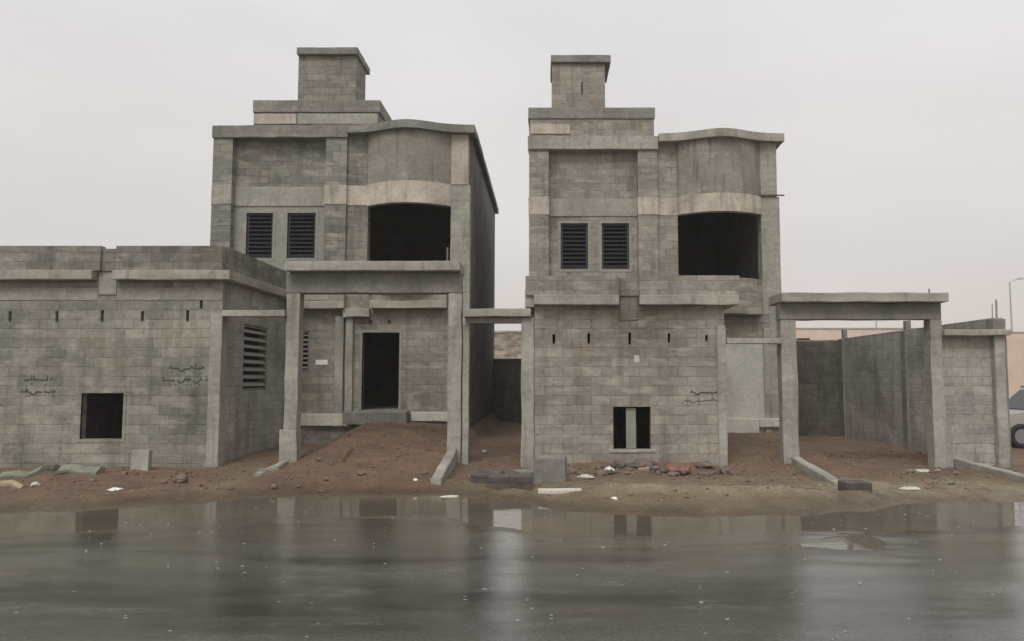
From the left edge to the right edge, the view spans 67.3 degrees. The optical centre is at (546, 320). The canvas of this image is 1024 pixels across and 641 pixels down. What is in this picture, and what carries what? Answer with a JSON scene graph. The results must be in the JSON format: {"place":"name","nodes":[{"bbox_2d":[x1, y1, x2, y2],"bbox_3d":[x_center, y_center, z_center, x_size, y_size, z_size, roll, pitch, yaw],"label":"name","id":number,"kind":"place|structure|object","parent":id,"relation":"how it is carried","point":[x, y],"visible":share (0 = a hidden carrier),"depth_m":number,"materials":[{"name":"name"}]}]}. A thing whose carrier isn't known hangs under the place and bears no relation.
{"place":"outdoors","nodes":[
{"label":"outdoors","id":0,"kind":"place"},
{"bbox_2d":[0,502,1023,640],"bbox_3d":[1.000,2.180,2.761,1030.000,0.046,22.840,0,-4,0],"label":"road","id":1,"kind":"structure","parent":0,"point":[156,582],"depth_m":7.32,"materials":[{"name":"grey asphalt"}]},
{"bbox_2d":[0,494,1023,549],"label":"puddle water","id":2,"kind":"structure","parent":1,"relation":"on","point":[569,527],"depth_m":10.94,"materials":[{"name":"grey liquid"}]},
{"bbox_2d":[15,504,994,639],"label":"rain splashes","id":3,"kind":"object","parent":2,"relation":"on","point":[577,574],"visible":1,"depth_m":7.74,"materials":[{"name":"grey liquid"}]},
{"bbox_2d":[0,413,1023,516],"bbox_3d":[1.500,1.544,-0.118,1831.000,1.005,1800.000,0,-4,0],"label":"ground","id":4,"kind":"structure","parent":0,"point":[491,433],"depth_m":14.12,"materials":[{"name":"soil"}]},
{"bbox_2d":[0,480,25,488],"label":"plank","id":5,"kind":"object","parent":4,"relation":"on","point":[14,484],"visible":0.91,"depth_m":13.51,"materials":[{"name":"beige wood"}]},
{"bbox_2d":[0,464,59,478],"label":"plastic sheet","id":6,"kind":"object","parent":4,"relation":"on","point":[18,473],"visible":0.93,"depth_m":14.57,"materials":[{"name":"grey plastic"}]},
{"bbox_2d":[30,482,39,486],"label":"litter","id":7,"kind":"object","parent":4,"relation":"on","point":[35,484],"visible":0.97,"depth_m":13.39,"materials":[{"name":"white plastic"}]},
{"bbox_2d":[56,464,104,474],"bbox_3d":[-8.975,2.883,14.873,0.758,0.189,0.400,0,-4,0],"label":"plastic sheet","id":8,"kind":"object","parent":4,"relation":"on","point":[71,468],"visible":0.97,"depth_m":14.79,"materials":[{"name":"grey plastic"}]},
{"bbox_2d":[108,487,123,490],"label":"litter","id":9,"kind":"object","parent":4,"relation":"on","point":[113,489],"visible":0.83,"depth_m":13.08,"materials":[{"name":"white plastic"}]},
{"bbox_2d":[131,449,152,470],"bbox_3d":[-8.293,2.878,15.755,0.353,0.468,0.235,1,-4,-7],"label":"concrete block","id":10,"kind":"object","parent":4,"relation":"on","point":[141,460],"depth_m":15.68,"materials":[{"name":"white concrete"}]},
{"bbox_2d":[172,474,188,482],"bbox_3d":[-6.684,2.897,14.031,0.272,0.202,0.252,0,-4,0],"label":"boulder","id":11,"kind":"object","parent":4,"relation":"on","point":[183,477],"visible":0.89,"depth_m":13.96,"materials":[{"name":"stone"}]},
{"bbox_2d":[0,47,498,468],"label":"unfinished house","id":12,"kind":"structure","parent":4,"relation":"on","point":[334,279],"depth_m":19.71,"materials":[{"name":"concrete"}]},
{"bbox_2d":[242,324,266,390],"bbox_3d":[-7.040,0.905,18.470,0.114,1.532,1.522,0,-4,0],"label":"window","id":13,"kind":"structure","parent":12,"relation":"in","point":[245,384],"depth_m":18.60,"materials":[{"name":"concrete"}]},
{"bbox_2d":[247,214,272,257],"bbox_3d":[-7.869,-2.324,21.180,0.719,1.248,0.112,0,-4,0],"label":"window","id":14,"kind":"structure","parent":12,"relation":"in","point":[250,216],"depth_m":21.16,"materials":[{"name":"metal"}]},
{"bbox_2d":[288,214,315,257],"bbox_3d":[-6.720,-2.324,21.180,0.766,1.248,0.112,0,-4,0],"label":"window","id":15,"kind":"structure","parent":12,"relation":"in","point":[291,216],"depth_m":21.16,"materials":[{"name":"metal"}]},
{"bbox_2d":[302,331,309,371],"bbox_3d":[-6.683,0.828,20.667,0.660,1.090,0.080,0,-4,0],"label":"window","id":16,"kind":"structure","parent":12,"relation":"in","point":[304,353],"depth_m":20.65,"materials":[{"name":"concrete"}]},
{"bbox_2d":[258,467,278,471],"bbox_3d":[-5.429,2.945,15.016,0.349,0.131,0.204,4,-6,-40],"label":"concrete block","id":17,"kind":"object","parent":4,"relation":"on","point":[268,469],"depth_m":14.95,"materials":[{"name":"grey concrete"}]},
{"bbox_2d":[253,460,287,476],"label":"kerb","id":18,"kind":"structure","parent":4,"relation":"on","point":[281,464],"depth_m":15.63,"materials":[{"name":"concrete"}]},
{"bbox_2d":[270,483,277,488],"bbox_3d":[-4.716,2.869,13.298,0.122,0.105,0.125,-1,-5,15],"label":"stone","id":19,"kind":"object","parent":4,"relation":"on","point":[273,486],"visible":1,"depth_m":13.26,"materials":[{"name":"stone"}]},
{"bbox_2d":[342,447,352,462],"bbox_3d":[-4.104,2.783,15.884,0.009,0.236,1.001,0,-4,-2],"label":"timber stick","id":20,"kind":"object","parent":4,"relation":"on","point":[347,453],"visible":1,"depth_m":15.86,"materials":[{"name":"brown wood"}]},
{"bbox_2d":[431,448,457,484],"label":"kerb","id":21,"kind":"structure","parent":4,"relation":"on","point":[447,464],"depth_m":14.78,"materials":[{"name":"concrete"}]},
{"bbox_2d":[441,495,458,496],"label":"litter","id":22,"kind":"object","parent":4,"relation":"on","point":[450,496],"visible":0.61,"depth_m":12.88,"materials":[{"name":"white paper"}]},
{"bbox_2d":[471,469,503,483],"bbox_3d":[-1.062,2.882,14.007,0.507,0.292,0.422,-1,-5,18],"label":"concrete block","id":23,"kind":"object","parent":4,"relation":"on","point":[480,476],"depth_m":13.87,"materials":[{"name":"grey concrete"}]},
{"bbox_2d":[462,308,534,467],"bbox_3d":[-1.028,1.619,16.496,1.566,3.742,0.385,0,-4,0],"label":"gateway","id":24,"kind":"object","parent":4,"relation":"on","point":[523,318],"visible":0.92,"depth_m":16.45,"materials":[{"name":"concrete"}]},
{"bbox_2d":[493,358,521,422],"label":"alley wall","id":25,"kind":"structure","parent":4,"relation":"on","point":[507,380],"depth_m":29.88,"materials":[{"name":"concrete"}]},
{"bbox_2d":[494,331,521,357],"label":"distant house","id":26,"kind":"structure","parent":4,"relation":"on","point":[507,344],"depth_m":46.02,"materials":[{"name":"concrete"}]},
{"bbox_2d":[0,422,1020,501],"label":"soil clods","id":27,"kind":"object","parent":4,"relation":"on","point":[607,496],"visible":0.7,"depth_m":15.03,"materials":[{"name":"brown soil"}]},
{"bbox_2d":[489,473,532,490],"bbox_3d":[-0.627,2.852,13.521,0.753,0.276,0.509,0,-4,-5],"label":"concrete block","id":28,"kind":"object","parent":4,"relation":"on","point":[501,481],"depth_m":13.29,"materials":[{"name":"grey concrete"}]},
{"bbox_2d":[514,468,533,481],"bbox_3d":[-0.316,2.920,14.412,0.505,0.251,0.363,2,-5,-25],"label":"concrete block","id":29,"kind":"object","parent":4,"relation":"on","point":[530,470],"depth_m":14.34,"materials":[{"name":"grey concrete"}]},
{"bbox_2d":[534,455,566,483],"bbox_3d":[0.082,2.749,14.127,0.591,0.513,0.462,0,-4,4],"label":"concrete block","id":30,"kind":"object","parent":4,"relation":"on","point":[549,469],"depth_m":13.91,"materials":[{"name":"grey concrete"}]},
{"bbox_2d":[538,488,581,493],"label":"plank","id":31,"kind":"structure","parent":4,"relation":"on","point":[553,490],"depth_m":12.64,"materials":[{"name":"white wood"}]},
{"bbox_2d":[567,466,577,471],"bbox_3d":[0.507,3.001,15.398,0.258,0.164,0.227,0,-4,0],"label":"rubble lump","id":32,"kind":"object","parent":4,"relation":"on","point":[569,468],"visible":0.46,"depth_m":15.31,"materials":[{"name":"brown stone"}]},
{"bbox_2d":[567,470,581,475],"bbox_3d":[0.586,3.003,15.034,0.364,0.142,0.212,-1,-5,17],"label":"timber offcut","id":33,"kind":"object","parent":4,"relation":"on","point":[574,472],"visible":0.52,"depth_m":15.04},
{"bbox_2d":[577,474,594,478],"bbox_3d":[0.735,2.936,14.414,0.366,0.105,0.229,0,-4,0],"label":"plastic bag","id":34,"kind":"object","parent":4,"relation":"on","point":[584,476],"visible":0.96,"depth_m":14.34,"materials":[{"name":"white plastic"}]},
{"bbox_2d":[594,469,607,475],"bbox_3d":[1.060,2.974,14.971,0.277,0.144,0.210,0,-4,0],"label":"rubble lump","id":35,"kind":"object","parent":4,"relation":"on","point":[600,472],"visible":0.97,"depth_m":14.90,"materials":[{"name":"brown stone"}]},
{"bbox_2d":[611,461,625,467],"bbox_3d":[1.479,2.951,15.675,0.304,0.151,0.220,1,-4,-7],"label":"rubble lump","id":36,"kind":"object","parent":4,"relation":"on","point":[618,464],"visible":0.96,"depth_m":15.58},
{"bbox_2d":[613,459,624,463],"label":"rubble lump","id":37,"kind":"object","parent":4,"relation":"on","point":[619,460],"visible":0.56,"depth_m":15.83,"materials":[{"name":"grey stone"}]},
{"bbox_2d":[619,470,629,473],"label":"rubble lump","id":38,"kind":"object","parent":4,"relation":"on","point":[625,472],"visible":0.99,"depth_m":14.99,"materials":[{"name":"brown stone"}]},
{"bbox_2d":[632,458,649,463],"bbox_3d":[1.979,2.954,16.011,0.390,0.145,0.218,0,-4,0],"label":"rubble lump","id":39,"kind":"object","parent":4,"relation":"on","point":[638,460],"visible":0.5,"depth_m":15.98,"materials":[{"name":"grey stone"}]},
{"bbox_2d":[638,460,649,466],"bbox_3d":[1.989,2.949,15.722,0.248,0.201,0.293,0,-4,0],"label":"rubble lump","id":40,"kind":"object","parent":4,"relation":"on","point":[642,463],"visible":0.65,"depth_m":15.65,"materials":[{"name":"stone"}]},
{"bbox_2d":[638,465,658,470],"bbox_3d":[2.093,2.990,15.492,0.667,0.105,0.126,4,-6,-40],"label":"timber offcut","id":41,"kind":"object","parent":4,"relation":"on","point":[644,469],"visible":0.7,"depth_m":15.36,"materials":[{"name":"beige wood"}]},
{"bbox_2d":[525,55,783,466],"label":"unfinished house","id":42,"kind":"structure","parent":4,"relation":"on","point":[652,282],"depth_m":20.55,"materials":[{"name":"concrete"}]},
{"bbox_2d":[561,224,587,268],"bbox_3d":[0.774,-2.029,21.157,0.743,1.269,0.114,0,-4,0],"label":"window","id":43,"kind":"structure","parent":42,"relation":"in","point":[562,236],"depth_m":21.14,"materials":[{"name":"metal"}]},
{"bbox_2d":[602,224,628,268],"bbox_3d":[1.900,-2.029,21.157,0.743,1.269,0.114,0,-4,0],"label":"window","id":44,"kind":"structure","parent":42,"relation":"in","point":[627,225],"depth_m":21.14,"materials":[{"name":"metal"}]},
{"bbox_2d":[655,467,666,473],"bbox_3d":[2.320,2.992,15.283,0.278,0.170,0.216,-3,-5,31],"label":"rubble lump","id":45,"kind":"object","parent":4,"relation":"on","point":[661,469],"visible":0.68,"depth_m":15.23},
{"bbox_2d":[667,471,675,476],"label":"rubble lump","id":46,"kind":"object","parent":4,"relation":"on","point":[672,473],"visible":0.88,"depth_m":14.86,"materials":[{"name":"stone"}]},
{"bbox_2d":[664,462,690,474],"bbox_3d":[2.604,2.973,15.309,0.587,0.287,0.483,0,-4,0],"label":"sack","id":47,"kind":"object","parent":4,"relation":"on","point":[682,468],"visible":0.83,"depth_m":15.16,"materials":[{"name":"fabric"}]},
{"bbox_2d":[697,471,707,475],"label":"rubble lump","id":48,"kind":"object","parent":4,"relation":"on","point":[702,473],"visible":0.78,"depth_m":14.92,"materials":[{"name":"stone"}]},
{"bbox_2d":[695,462,714,468],"bbox_3d":[3.237,2.951,15.669,0.389,0.132,0.270,-3,-5,30],"label":"rubble lump","id":49,"kind":"object","parent":4,"relation":"on","point":[704,465],"visible":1,"depth_m":15.58,"materials":[{"name":"stone"}]},
{"bbox_2d":[705,471,720,476],"bbox_3d":[3.340,3.012,15.052,0.620,0.148,0.088,3,-5,-31],"label":"timber offcut","id":50,"kind":"object","parent":4,"relation":"on","point":[712,473],"visible":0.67,"depth_m":14.96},
{"bbox_2d":[719,467,730,473],"bbox_3d":[3.501,2.963,15.042,0.215,0.191,0.238,0,-4,0],"label":"rubble lump","id":51,"kind":"object","parent":4,"relation":"on","point":[724,470],"visible":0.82,"depth_m":14.95,"materials":[{"name":"brown stone"}]},
{"bbox_2d":[791,456,839,483],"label":"kerb","id":52,"kind":"structure","parent":4,"relation":"on","point":[808,468],"depth_m":15.04,"materials":[{"name":"concrete"}]},
{"bbox_2d":[797,340,840,436],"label":"boundary wall","id":53,"kind":"structure","parent":4,"relation":"on","point":[818,387],"depth_m":25.50,"materials":[{"name":"grey concrete"}]},
{"bbox_2d":[838,479,871,491],"bbox_3d":[5.112,2.769,12.723,0.429,0.230,0.419,0,-4,0],"label":"concrete block","id":54,"kind":"object","parent":4,"relation":"on","point":[855,484],"depth_m":12.54,"materials":[{"name":"grey concrete"}]},
{"bbox_2d":[796,328,914,341],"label":"distant house","id":55,"kind":"structure","parent":4,"relation":"on","point":[818,333],"depth_m":68.11,"materials":[{"name":"paint"}]},
{"bbox_2d":[768,289,948,467],"bbox_3d":[6.788,1.428,16.688,3.570,4.232,1.026,0,-4,0],"label":"gateway","id":56,"kind":"object","parent":4,"relation":"on","point":[791,308],"visible":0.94,"depth_m":16.50,"materials":[{"name":"concrete"}]},
{"bbox_2d":[899,486,920,489],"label":"litter","id":57,"kind":"object","parent":4,"relation":"on","point":[909,488],"visible":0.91,"depth_m":13.04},
{"bbox_2d":[906,469,914,472],"bbox_3d":[7.222,2.996,15.225,0.167,0.117,0.143,0,-4,0],"label":"stone","id":58,"kind":"object","parent":4,"relation":"on","point":[910,471],"visible":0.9,"depth_m":15.18,"materials":[{"name":"stone"}]},
{"bbox_2d":[915,469,929,471],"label":"litter","id":59,"kind":"object","parent":4,"relation":"on","point":[921,470],"visible":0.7,"depth_m":15.66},
{"bbox_2d":[838,299,1011,466],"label":"boundary wall","id":60,"kind":"structure","parent":4,"relation":"on","point":[882,388],"depth_m":21.81,"materials":[{"name":"concrete"}]},
{"bbox_2d":[949,470,957,474],"bbox_3d":[7.880,2.947,14.851,0.167,0.106,0.143,0,-4,0],"label":"stone","id":61,"kind":"object","parent":4,"relation":"on","point":[952,472],"visible":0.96,"depth_m":14.81,"materials":[{"name":"brown stone"}]},
{"bbox_2d":[941,329,1010,467],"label":"front wall","id":62,"kind":"structure","parent":4,"relation":"on","point":[976,406],"depth_m":16.53,"materials":[{"name":"concrete"}]},
{"bbox_2d":[953,458,1023,482],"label":"kerb","id":63,"kind":"structure","parent":4,"relation":"on","point":[963,464],"depth_m":14.88,"materials":[{"name":"concrete"}]},
{"bbox_2d":[1006,332,1023,397],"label":"distant house","id":64,"kind":"structure","parent":4,"relation":"on","point":[1015,352],"depth_m":71.92,"materials":[{"name":"beige paint"}]},
{"bbox_2d":[1009,278,1023,331],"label":"street lamp","id":65,"kind":"object","parent":4,"relation":"on","point":[1010,302],"visible":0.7,"depth_m":75.30,"materials":[{"name":"metal"}]},
{"bbox_2d":[1009,385,1023,448],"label":"parked car","id":66,"kind":"object","parent":4,"relation":"on","point":[1016,404],"visible":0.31,"depth_m":20.91,"materials":[{"name":"paint"}]},
{"bbox_2d":[0,0,1023,331],"label":"sky","id":67,"kind":"structure","parent":0,"point":[900,158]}
]}

